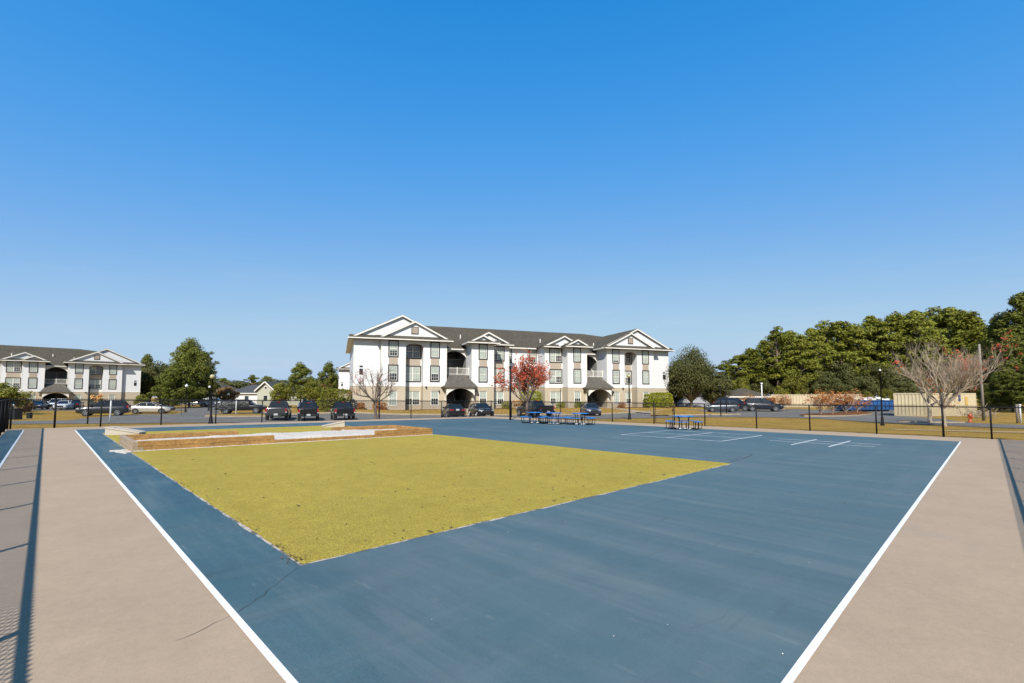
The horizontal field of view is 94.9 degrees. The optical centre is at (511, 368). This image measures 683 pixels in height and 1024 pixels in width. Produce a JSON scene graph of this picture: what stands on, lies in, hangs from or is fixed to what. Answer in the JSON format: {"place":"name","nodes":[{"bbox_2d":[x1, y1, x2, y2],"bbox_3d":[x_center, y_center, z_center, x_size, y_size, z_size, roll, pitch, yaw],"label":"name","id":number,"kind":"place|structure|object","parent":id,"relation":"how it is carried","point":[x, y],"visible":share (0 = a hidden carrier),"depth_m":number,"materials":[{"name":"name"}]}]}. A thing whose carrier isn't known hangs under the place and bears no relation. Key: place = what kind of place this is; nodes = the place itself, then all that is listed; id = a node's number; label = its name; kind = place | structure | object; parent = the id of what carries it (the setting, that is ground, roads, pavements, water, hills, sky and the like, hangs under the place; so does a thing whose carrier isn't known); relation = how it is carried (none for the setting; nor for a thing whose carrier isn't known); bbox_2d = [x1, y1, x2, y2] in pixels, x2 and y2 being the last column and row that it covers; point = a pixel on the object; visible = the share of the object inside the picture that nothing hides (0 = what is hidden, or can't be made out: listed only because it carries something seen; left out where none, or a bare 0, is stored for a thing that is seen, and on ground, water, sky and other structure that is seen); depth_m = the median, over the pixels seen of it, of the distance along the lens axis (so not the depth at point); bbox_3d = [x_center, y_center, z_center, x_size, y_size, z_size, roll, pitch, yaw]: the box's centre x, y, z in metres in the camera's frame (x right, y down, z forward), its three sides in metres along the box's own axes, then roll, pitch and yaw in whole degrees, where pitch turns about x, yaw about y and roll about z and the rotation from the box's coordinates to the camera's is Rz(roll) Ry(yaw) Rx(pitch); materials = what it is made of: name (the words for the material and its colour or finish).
{"place":"outdoors","nodes":[
{"label":"outdoors","id":0,"kind":"place"},
{"bbox_2d":[0,0,1023,396],"label":"sky","id":1,"kind":"structure","parent":0,"point":[268,184],"materials":[{"name":"blue"}]},
{"bbox_2d":[8,397,1023,439],"bbox_3d":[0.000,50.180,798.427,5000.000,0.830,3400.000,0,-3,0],"label":"ground","id":2,"kind":"structure","parent":0,"point":[642,420],"depth_m":36.16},
{"bbox_2d":[0,382,35,408],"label":"tree","id":3,"kind":"object","parent":2,"relation":"on","point":[7,392],"visible":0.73,"depth_m":55.72,"materials":[{"name":"green plant"}]},
{"bbox_2d":[0,345,145,405],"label":"apartment building","id":4,"kind":"structure","parent":2,"relation":"on","point":[52,373],"depth_m":100.52,"materials":[{"name":"beige"}]},
{"bbox_2d":[6,361,21,372],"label":"window","id":5,"kind":"structure","parent":4,"relation":"in","point":[11,366],"depth_m":93.67,"materials":[{"name":"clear glass"}]},
{"bbox_2d":[131,402,173,413],"bbox_3d":[-47.097,5.135,61.302,4.787,1.450,1.960,1,-4,-21],"label":"sedan","id":6,"kind":"object","parent":2,"relation":"on","point":[143,408],"visible":0.68,"depth_m":60.61,"materials":[{"name":"white paint"}]},
{"bbox_2d":[140,360,169,402],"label":"dark tree","id":7,"kind":"object","parent":2,"relation":"on","point":[148,383],"visible":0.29,"depth_m":113.85,"materials":[{"name":"green plant"}]},
{"bbox_2d":[146,363,197,405],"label":"pine tree","id":8,"kind":"object","parent":2,"relation":"on","point":[170,380],"visible":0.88,"depth_m":82.74,"materials":[{"name":"green plant"}]},
{"bbox_2d":[161,336,220,407],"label":"pine tree","id":9,"kind":"object","parent":2,"relation":"on","point":[190,359],"visible":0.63,"depth_m":87.14,"materials":[{"name":"green plant"}]},
{"bbox_2d":[192,351,221,406],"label":"dark pine tree","id":10,"kind":"object","parent":2,"relation":"on","point":[213,365],"visible":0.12,"depth_m":96.54,"materials":[{"name":"green plant"}]},
{"bbox_2d":[213,387,239,399],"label":"brown tree","id":11,"kind":"object","parent":2,"relation":"on","point":[224,392],"visible":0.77,"depth_m":104.25,"materials":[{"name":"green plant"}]},
{"bbox_2d":[234,385,259,402],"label":"house","id":12,"kind":"structure","parent":2,"relation":"on","point":[247,392],"depth_m":117.82,"materials":[{"name":"white"}]},
{"bbox_2d":[254,381,288,405],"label":"house","id":13,"kind":"structure","parent":2,"relation":"on","point":[263,389],"depth_m":107.90,"materials":[{"name":"beige"}]},
{"bbox_2d":[269,382,292,401],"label":"tree","id":14,"kind":"object","parent":2,"relation":"on","point":[275,392],"visible":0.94,"depth_m":83.40,"materials":[{"name":"green plant"}]},
{"bbox_2d":[287,361,315,402],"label":"pine tree","id":15,"kind":"object","parent":2,"relation":"on","point":[295,379],"visible":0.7,"depth_m":94.62,"materials":[{"name":"green plant"}]},
{"bbox_2d":[300,380,324,404],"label":"tree","id":16,"kind":"object","parent":2,"relation":"on","point":[314,390],"visible":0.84,"depth_m":81.03,"materials":[{"name":"green plant"}]},
{"bbox_2d":[317,360,338,395],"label":"pine tree","id":17,"kind":"object","parent":2,"relation":"on","point":[332,378],"visible":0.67,"depth_m":103.54,"materials":[{"name":"green plant"}]},
{"bbox_2d":[336,363,349,400],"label":"apartment building","id":18,"kind":"structure","parent":2,"relation":"on","point":[344,378],"depth_m":128.24,"materials":[{"name":"beige"}]},
{"bbox_2d":[344,364,399,418],"bbox_3d":[-11.690,1.919,40.851,4.118,5.226,7.141,0,-3,0],"label":"bare tree","id":19,"kind":"object","parent":2,"relation":"on","point":[377,386],"visible":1,"depth_m":40.25,"materials":[{"name":"brown plant"}]},
{"bbox_2d":[295,408,628,413],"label":"grass verge","id":20,"kind":"object","parent":2,"relation":"on","point":[514,410],"depth_m":59.17,"materials":[{"name":"plant"}]},
{"bbox_2d":[319,388,352,410],"bbox_3d":[-21.587,3.867,57.852,3.647,2.933,3.301,0,-3,0],"label":"bush","id":21,"kind":"object","parent":20,"relation":"on","point":[332,399],"visible":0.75,"depth_m":56.62,"materials":[{"name":"green plant"}]},
{"bbox_2d":[346,315,674,409],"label":"apartment building","id":22,"kind":"structure","parent":2,"relation":"on","point":[434,363],"depth_m":70.18,"materials":[{"name":"white"}]},
{"bbox_2d":[388,340,398,356],"bbox_3d":[-15.540,-2.610,61.685,1.320,2.240,0.059,1,-4,-20],"label":"window","id":23,"kind":"structure","parent":22,"relation":"in","point":[393,345],"depth_m":61.68,"materials":[{"name":"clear glass"}]},
{"bbox_2d":[405,391,419,404],"bbox_3d":[-13.495,4.011,63.646,1.950,1.840,0.037,1,-4,-20],"label":"window","id":24,"kind":"structure","parent":22,"relation":"in","point":[409,395],"depth_m":63.66,"materials":[{"name":"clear glass"}]},
{"bbox_2d":[406,366,420,381],"bbox_3d":[-13.491,0.716,63.840,2.250,2.220,0.059,1,-4,-20],"label":"window","id":25,"kind":"structure","parent":22,"relation":"in","point":[413,373],"depth_m":63.88,"materials":[{"name":"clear glass"}]},
{"bbox_2d":[406,345,420,358],"bbox_3d":[-13.491,-2.298,64.023,2.250,1.900,0.059,1,-4,-20],"label":"window","id":26,"kind":"structure","parent":22,"relation":"in","point":[412,351],"depth_m":64.06,"materials":[{"name":"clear glass"}]},
{"bbox_2d":[430,365,439,381],"bbox_3d":[-10.393,0.689,63.383,1.310,2.220,0.059,1,-4,-20],"label":"window","id":27,"kind":"structure","parent":22,"relation":"in","point":[434,369],"depth_m":63.39,"materials":[{"name":"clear glass"}]},
{"bbox_2d":[549,369,561,383],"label":"window","id":28,"kind":"structure","parent":22,"relation":"in","point":[556,378],"depth_m":71.57,"materials":[{"name":"white glass"}]},
{"bbox_2d":[549,348,561,362],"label":"window","id":29,"kind":"structure","parent":22,"relation":"in","point":[555,354],"depth_m":71.75,"materials":[{"name":"white glass"}]},
{"bbox_2d":[0,416,1023,682],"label":"concrete court","id":30,"kind":"object","parent":2,"relation":"on","point":[100,580],"visible":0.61,"depth_m":4.10,"materials":[{"name":"concrete"}]},
{"bbox_2d":[0,398,9,435],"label":"chain link fence","id":31,"kind":"object","parent":30,"relation":"on","point":[4,411],"visible":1,"depth_m":21.44,"materials":[{"name":"black metal"}]},
{"bbox_2d":[0,430,22,462],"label":"blue side strip","id":32,"kind":"object","parent":30,"relation":"on","point":[8,438],"visible":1,"depth_m":17.47,"materials":[{"name":"paint"}]},
{"bbox_2d":[75,430,297,682],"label":"court line","id":33,"kind":"object","parent":30,"relation":"on","point":[275,662],"visible":1,"depth_m":3.83,"materials":[{"name":"white paint"}]},
{"bbox_2d":[8,398,491,428],"bbox_3d":[-13.588,3.086,34.897,32.555,1.863,0.105,3,-5,-45],"label":"chain link fence","id":34,"kind":"object","parent":30,"relation":"on","point":[336,405],"visible":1,"depth_m":29.51,"materials":[{"name":"black metal"}]},
{"bbox_2d":[76,418,958,682],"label":"blue court","id":35,"kind":"object","parent":30,"relation":"on","point":[773,547],"visible":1,"depth_m":4.60,"materials":[{"name":"paint"}]},
{"bbox_2d":[102,433,728,565],"bbox_3d":[-6.383,2.725,16.862,11.175,0.132,23.483,3,-5,-45],"label":"turf edging","id":36,"kind":"object","parent":35,"relation":"on","point":[249,530],"visible":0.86,"depth_m":6.38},
{"bbox_2d":[103,426,730,563],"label":"turf","id":37,"kind":"structure","parent":35,"relation":"on","point":[288,479],"depth_m":9.48,"materials":[{"name":"plant"}]},
{"bbox_2d":[105,426,145,434],"bbox_3d":[-16.901,2.697,20.582,1.262,0.349,0.670,1,-4,-17],"label":"toss board","id":38,"kind":"object","parent":37,"relation":"on","point":[113,430],"visible":0.99,"depth_m":20.30,"materials":[{"name":"wood"}]},
{"bbox_2d":[109,434,432,453],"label":"spilt sand","id":39,"kind":"structure","parent":37,"relation":"on","point":[124,451],"depth_m":15.59,"materials":[{"name":"sand"}]},
{"bbox_2d":[119,425,432,451],"bbox_3d":[-8.737,2.702,19.114,10.850,0.424,3.454,3,-5,-45],"label":"timber sandbox","id":40,"kind":"object","parent":37,"relation":"on","point":[130,443],"visible":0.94,"depth_m":16.85,"materials":[{"name":"wood"}]},
{"bbox_2d":[136,429,396,440],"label":"sand","id":41,"kind":"structure","parent":40,"relation":"in","point":[310,434],"depth_m":18.79,"materials":[{"name":"sand"}]},
{"bbox_2d":[665,415,702,429],"bbox_3d":[10.149,3.176,27.759,2.080,0.785,2.080,1,-4,-9],"label":"picnic table","id":42,"kind":"object","parent":35,"relation":"on","point":[688,420],"visible":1,"depth_m":27.58,"materials":[{"name":"blue plastic"}]},
{"bbox_2d":[491,401,1023,439],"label":"chain link fence","id":43,"kind":"object","parent":30,"relation":"on","point":[942,417],"visible":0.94,"depth_m":26.78,"materials":[{"name":"black metal"}]},
{"bbox_2d":[781,442,960,682],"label":"court line","id":44,"kind":"object","parent":30,"relation":"on","point":[800,663],"visible":1,"depth_m":3.88,"materials":[{"name":"white paint"}]},
{"bbox_2d":[491,348,553,415],"bbox_3d":[0.898,1.522,44.529,6.001,6.450,5.868,0,-3,0],"label":"red tree","id":45,"kind":"object","parent":2,"relation":"on","point":[527,377],"visible":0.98,"depth_m":43.78,"materials":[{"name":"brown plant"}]},
{"bbox_2d":[651,407,726,414],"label":"grass verge","id":46,"kind":"object","parent":2,"relation":"on","point":[669,411],"depth_m":59.13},
{"bbox_2d":[664,344,717,406],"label":"live oak","id":47,"kind":"object","parent":2,"relation":"on","point":[692,380],"visible":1,"depth_m":74.64,"materials":[{"name":"green plant"}]},
{"bbox_2d":[699,372,733,403],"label":"live oak","id":48,"kind":"object","parent":2,"relation":"on","point":[713,394],"visible":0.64,"depth_m":77.50,"materials":[{"name":"green plant"}]},
{"bbox_2d":[724,355,755,385],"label":"pine tree","id":49,"kind":"object","parent":2,"relation":"on","point":[735,361],"visible":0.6,"depth_m":99.65,"materials":[{"name":"green plant"}]},
{"bbox_2d":[728,388,770,398],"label":"shed","id":50,"kind":"structure","parent":2,"relation":"on","point":[740,393],"depth_m":84.28,"materials":[{"name":"white"}]},
{"bbox_2d":[733,348,778,386],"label":"pine tree","id":51,"kind":"object","parent":2,"relation":"on","point":[753,357],"visible":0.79,"depth_m":97.82,"materials":[{"name":"green plant"}]},
{"bbox_2d":[747,377,776,393],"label":"oak tree","id":52,"kind":"object","parent":2,"relation":"on","point":[757,388],"visible":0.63,"depth_m":96.38,"materials":[{"name":"green plant"}]},
{"bbox_2d":[757,326,799,385],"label":"pine tree","id":53,"kind":"object","parent":2,"relation":"on","point":[776,334],"visible":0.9,"depth_m":98.75,"materials":[{"name":"green plant"}]},
{"bbox_2d":[781,369,809,393],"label":"young tree","id":54,"kind":"object","parent":2,"relation":"on","point":[791,381],"visible":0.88,"depth_m":92.40,"materials":[{"name":"green plant"}]},
{"bbox_2d":[775,334,821,385],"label":"pine tree","id":55,"kind":"object","parent":2,"relation":"on","point":[799,343],"visible":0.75,"depth_m":96.55,"materials":[{"name":"green plant"}]},
{"bbox_2d":[771,394,860,406],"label":"metal fence","id":56,"kind":"object","parent":2,"relation":"on","point":[797,399],"visible":0.4,"depth_m":79.82,"materials":[{"name":"metal"}]},
{"bbox_2d":[796,328,840,371],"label":"pine tree","id":57,"kind":"object","parent":2,"relation":"on","point":[810,336],"visible":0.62,"depth_m":98.53,"materials":[{"name":"green plant"}]},
{"bbox_2d":[814,320,844,363],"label":"pine tree","id":58,"kind":"object","parent":2,"relation":"on","point":[823,330],"visible":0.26,"depth_m":104.35,"materials":[{"name":"green plant"}]},
{"bbox_2d":[810,376,849,393],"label":"oak tree","id":59,"kind":"object","parent":2,"relation":"on","point":[827,385],"visible":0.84,"depth_m":92.51,"materials":[{"name":"green plant"}]},
{"bbox_2d":[821,321,862,367],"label":"pine tree","id":60,"kind":"object","parent":2,"relation":"on","point":[836,326],"visible":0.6,"depth_m":98.86,"materials":[{"name":"green plant"}]},
{"bbox_2d":[819,359,865,384],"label":"oak tree","id":61,"kind":"object","parent":2,"relation":"on","point":[842,373],"visible":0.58,"depth_m":95.79,"materials":[{"name":"green plant"}]},
{"bbox_2d":[830,321,887,377],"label":"pine tree","id":62,"kind":"object","parent":2,"relation":"on","point":[857,332],"visible":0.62,"depth_m":97.37,"materials":[{"name":"green plant"}]},
{"bbox_2d":[843,376,879,396],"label":"oak tree","id":63,"kind":"object","parent":2,"relation":"on","point":[866,384],"visible":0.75,"depth_m":90.95,"materials":[{"name":"green plant"}]},
{"bbox_2d":[834,400,893,410],"bbox_3d":[46.370,4.895,61.907,6.320,1.513,2.420,0,-3,2],"label":"dumpster","id":64,"kind":"object","parent":2,"relation":"on","point":[885,402],"visible":0.35,"depth_m":60.77,"materials":[{"name":"blue metal"}]},
{"bbox_2d":[843,315,889,363],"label":"pine tree","id":65,"kind":"object","parent":2,"relation":"on","point":[867,321],"visible":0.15,"depth_m":104.15,"materials":[{"name":"green plant"}]},
{"bbox_2d":[854,362,897,397],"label":"oak tree","id":66,"kind":"object","parent":2,"relation":"on","point":[885,376],"visible":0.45,"depth_m":94.47,"materials":[{"name":"green plant"}]},
{"bbox_2d":[859,318,906,372],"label":"pine tree","id":67,"kind":"object","parent":2,"relation":"on","point":[879,326],"visible":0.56,"depth_m":98.63,"materials":[{"name":"green plant"}]},
{"bbox_2d":[866,315,923,399],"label":"pine tree","id":68,"kind":"object","parent":2,"relation":"on","point":[895,322],"visible":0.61,"depth_m":99.11,"materials":[{"name":"green plant"}]},
{"bbox_2d":[883,381,918,397],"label":"oak tree","id":69,"kind":"object","parent":2,"relation":"on","point":[900,388],"visible":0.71,"depth_m":90.52,"materials":[{"name":"green plant"}]},
{"bbox_2d":[879,365,923,399],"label":"oak tree","id":70,"kind":"object","parent":2,"relation":"on","point":[895,376],"visible":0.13,"depth_m":95.53,"materials":[{"name":"green plant"}]},
{"bbox_2d":[883,311,944,367],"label":"pine tree","id":71,"kind":"object","parent":2,"relation":"on","point":[895,313],"visible":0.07,"depth_m":102.46,"materials":[{"name":"green plant"}]},
{"bbox_2d":[888,310,952,367],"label":"pine tree","id":72,"kind":"object","parent":2,"relation":"on","point":[915,322],"visible":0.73,"depth_m":97.42,"materials":[{"name":"green plant"}]},
{"bbox_2d":[909,306,951,364],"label":"pine tree","id":73,"kind":"object","parent":2,"relation":"on","point":[932,316],"visible":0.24,"depth_m":111.10,"materials":[{"name":"green plant"}]},
{"bbox_2d":[913,371,959,419],"bbox_3d":[34.083,2.256,37.700,2.877,4.296,3.807,-3,-5,44],"label":"bare tree","id":74,"kind":"object","parent":2,"relation":"on","point":[928,401],"visible":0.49,"depth_m":37.75,"materials":[{"name":"brown plant"}]},
{"bbox_2d":[926,393,976,415],"bbox_3d":[47.514,3.976,52.019,6.156,2.500,2.480,1,-4,-9],"label":"shipping container","id":75,"kind":"object","parent":2,"relation":"on","point":[968,399],"visible":0.42,"depth_m":51.01,"materials":[{"name":"beige metal"}]},
{"bbox_2d":[924,306,980,363],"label":"pine tree","id":76,"kind":"object","parent":2,"relation":"on","point":[943,316],"visible":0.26,"depth_m":108.02,"materials":[{"name":"green plant"}]},
{"bbox_2d":[886,330,1022,426],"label":"bare tree","id":77,"kind":"object","parent":2,"relation":"on","point":[961,371],"visible":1,"depth_m":30.99,"materials":[{"name":"brown plant"}]},
{"bbox_2d":[933,309,989,373],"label":"pine tree","id":78,"kind":"object","parent":2,"relation":"on","point":[963,319],"visible":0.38,"depth_m":98.00,"materials":[{"name":"green plant"}]},
{"bbox_2d":[950,318,995,363],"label":"pine tree","id":79,"kind":"object","parent":2,"relation":"on","point":[978,336],"visible":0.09,"depth_m":97.78,"materials":[{"name":"green plant"}]},
{"bbox_2d":[963,312,1017,400],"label":"dark pine tree","id":80,"kind":"object","parent":2,"relation":"on","point":[990,328],"visible":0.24,"depth_m":74.66,"materials":[{"name":"green plant"}]},
{"bbox_2d":[979,375,1009,410],"bbox_3d":[61.843,3.132,59.891,3.392,4.726,3.222,0,-3,0],"label":"young pine","id":81,"kind":"object","parent":2,"relation":"on","point":[992,387],"visible":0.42,"depth_m":59.88,"materials":[{"name":"green plant"}]},
{"bbox_2d":[985,291,1023,378],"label":"dark pine tree","id":82,"kind":"object","parent":2,"relation":"on","point":[1015,319],"visible":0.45,"depth_m":70.75,"materials":[{"name":"green plant"}]},
{"bbox_2d":[988,330,1023,379],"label":"dark pine tree","id":83,"kind":"object","parent":2,"relation":"on","point":[1015,339],"visible":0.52,"depth_m":62.11,"materials":[{"name":"green plant"}]},
{"bbox_2d":[990,366,1023,411],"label":"young pine","id":84,"kind":"object","parent":2,"relation":"on","point":[1008,374],"visible":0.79,"depth_m":58.03,"materials":[{"name":"green plant"}]},
{"bbox_2d":[1009,374,1023,410],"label":"young pine","id":85,"kind":"object","parent":2,"relation":"on","point":[1019,388],"visible":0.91,"depth_m":56.08,"materials":[{"name":"green plant"}]},
{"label":"mulch bed","id":86,"kind":"structure","parent":2,"relation":"on","visible":0},
{"bbox_2d":[650,392,672,407],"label":"hedge","id":87,"kind":"object","parent":86,"relation":"on","point":[660,398],"visible":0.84,"depth_m":73.35,"materials":[{"name":"green plant"}]},
{"bbox_2d":[9,409,1023,427],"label":"asphalt road","id":88,"kind":"structure","parent":0,"point":[325,417],"depth_m":46.45,"materials":[{"name":"asphalt"}]},
{"bbox_2d":[75,400,131,415],"bbox_3d":[-47.216,4.544,54.424,4.747,1.799,2.080,2,-4,-30],"label":"suv","id":89,"kind":"object","parent":88,"relation":"on","point":[103,411],"visible":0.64,"depth_m":53.93,"materials":[{"name":"grey paint"}]},
{"bbox_2d":[214,399,266,413],"bbox_3d":[-34.690,4.865,60.293,5.657,1.804,2.080,1,-4,-18],"label":"pickup","id":90,"kind":"object","parent":88,"relation":"on","point":[250,408],"visible":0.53,"depth_m":59.85,"materials":[{"name":"black paint"}]},
{"bbox_2d":[265,401,291,419],"bbox_3d":[-22.825,4.110,46.069,2.038,1.768,5.544,1,-4,-21],"label":"pickup","id":91,"kind":"object","parent":88,"relation":"on","point":[280,411],"visible":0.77,"depth_m":44.09,"materials":[{"name":"grey paint"}]},
{"bbox_2d":[298,402,318,420],"bbox_3d":[-20.071,4.200,46.366,1.997,1.732,5.431,2,-4,-23],"label":"pickup","id":92,"kind":"object","parent":88,"relation":"on","point":[314,408],"visible":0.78,"depth_m":44.33,"materials":[{"name":"black paint"}]},
{"bbox_2d":[330,402,354,419],"bbox_3d":[-16.723,4.168,46.368,2.038,1.768,5.544,2,-4,-25],"label":"pickup","id":93,"kind":"object","parent":88,"relation":"on","point":[339,411],"visible":0.94,"depth_m":44.26,"materials":[{"name":"black paint"}]},
{"bbox_2d":[442,404,464,416],"bbox_3d":[-6.301,4.480,50.022,1.921,1.421,4.691,1,-4,-19],"label":"sedan","id":94,"kind":"object","parent":88,"relation":"on","point":[452,410],"visible":0.61,"depth_m":48.17,"materials":[{"name":"black paint"}]},
{"bbox_2d":[264,410,652,414],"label":"kerb","id":95,"kind":"structure","parent":88,"relation":"on","point":[468,414],"depth_m":54.85,"materials":[{"name":"concrete"}]},
{"bbox_2d":[468,403,493,415],"bbox_3d":[-3.310,4.379,50.025,1.921,1.421,4.689,1,-4,-21],"label":"sedan","id":96,"kind":"object","parent":88,"relation":"on","point":[483,407],"visible":0.55,"depth_m":48.93,"materials":[{"name":"paint"}]},
{"bbox_2d":[516,400,554,416],"bbox_3d":[2.469,4.395,51.767,2.038,1.768,5.544,2,-4,-30],"label":"pickup","id":97,"kind":"object","parent":88,"relation":"on","point":[540,410],"visible":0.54,"depth_m":50.73,"materials":[{"name":"black paint"}]},
{"bbox_2d":[703,400,739,411],"bbox_3d":[27.942,5.027,62.811,4.272,1.548,1.872,-1,-4,11],"label":"suv","id":98,"kind":"object","parent":88,"relation":"on","point":[712,405],"visible":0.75,"depth_m":62.10,"materials":[{"name":"paint"}]},
{"bbox_2d":[744,398,782,411],"bbox_3d":[34.501,4.975,64.817,4.890,1.853,2.142,-1,-4,17],"label":"suv","id":99,"kind":"object","parent":88,"relation":"on","point":[756,400],"visible":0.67,"depth_m":64.12,"materials":[{"name":"black paint"}]},
{"bbox_2d":[801,410,870,416],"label":"kerb","id":100,"kind":"structure","parent":88,"relation":"on","point":[835,415],"depth_m":46.98,"materials":[{"name":"concrete"}]},
{"bbox_2d":[801,411,870,414],"bbox_3d":[37.609,5.047,53.281,21.470,0.146,3.915,3,-4,-37],"label":"mulch bed","id":101,"kind":"object","parent":100,"relation":"on","point":[858,412],"visible":0.68,"depth_m":53.08,"materials":[{"name":"brown wood"}]},
{"bbox_2d":[802,389,833,413],"bbox_3d":[32.806,3.639,50.201,3.673,2.997,3.422,0,-3,0],"label":"crape myrtle","id":102,"kind":"object","parent":101,"relation":"on","point":[822,400],"visible":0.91,"depth_m":50.14,"materials":[{"name":"brown plant"}]},
{"bbox_2d":[822,409,893,414],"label":"asphalt road","id":103,"kind":"structure","parent":0,"point":[890,411],"depth_m":60.82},
{"bbox_2d":[893,393,926,416],"bbox_3d":[44.446,3.984,52.235,2.622,2.500,5.836,-3,-5,44],"label":"shipping container","id":104,"kind":"object","parent":103,"relation":"on","point":[911,399],"visible":0.81,"depth_m":50.16,"materials":[{"name":"beige metal"}]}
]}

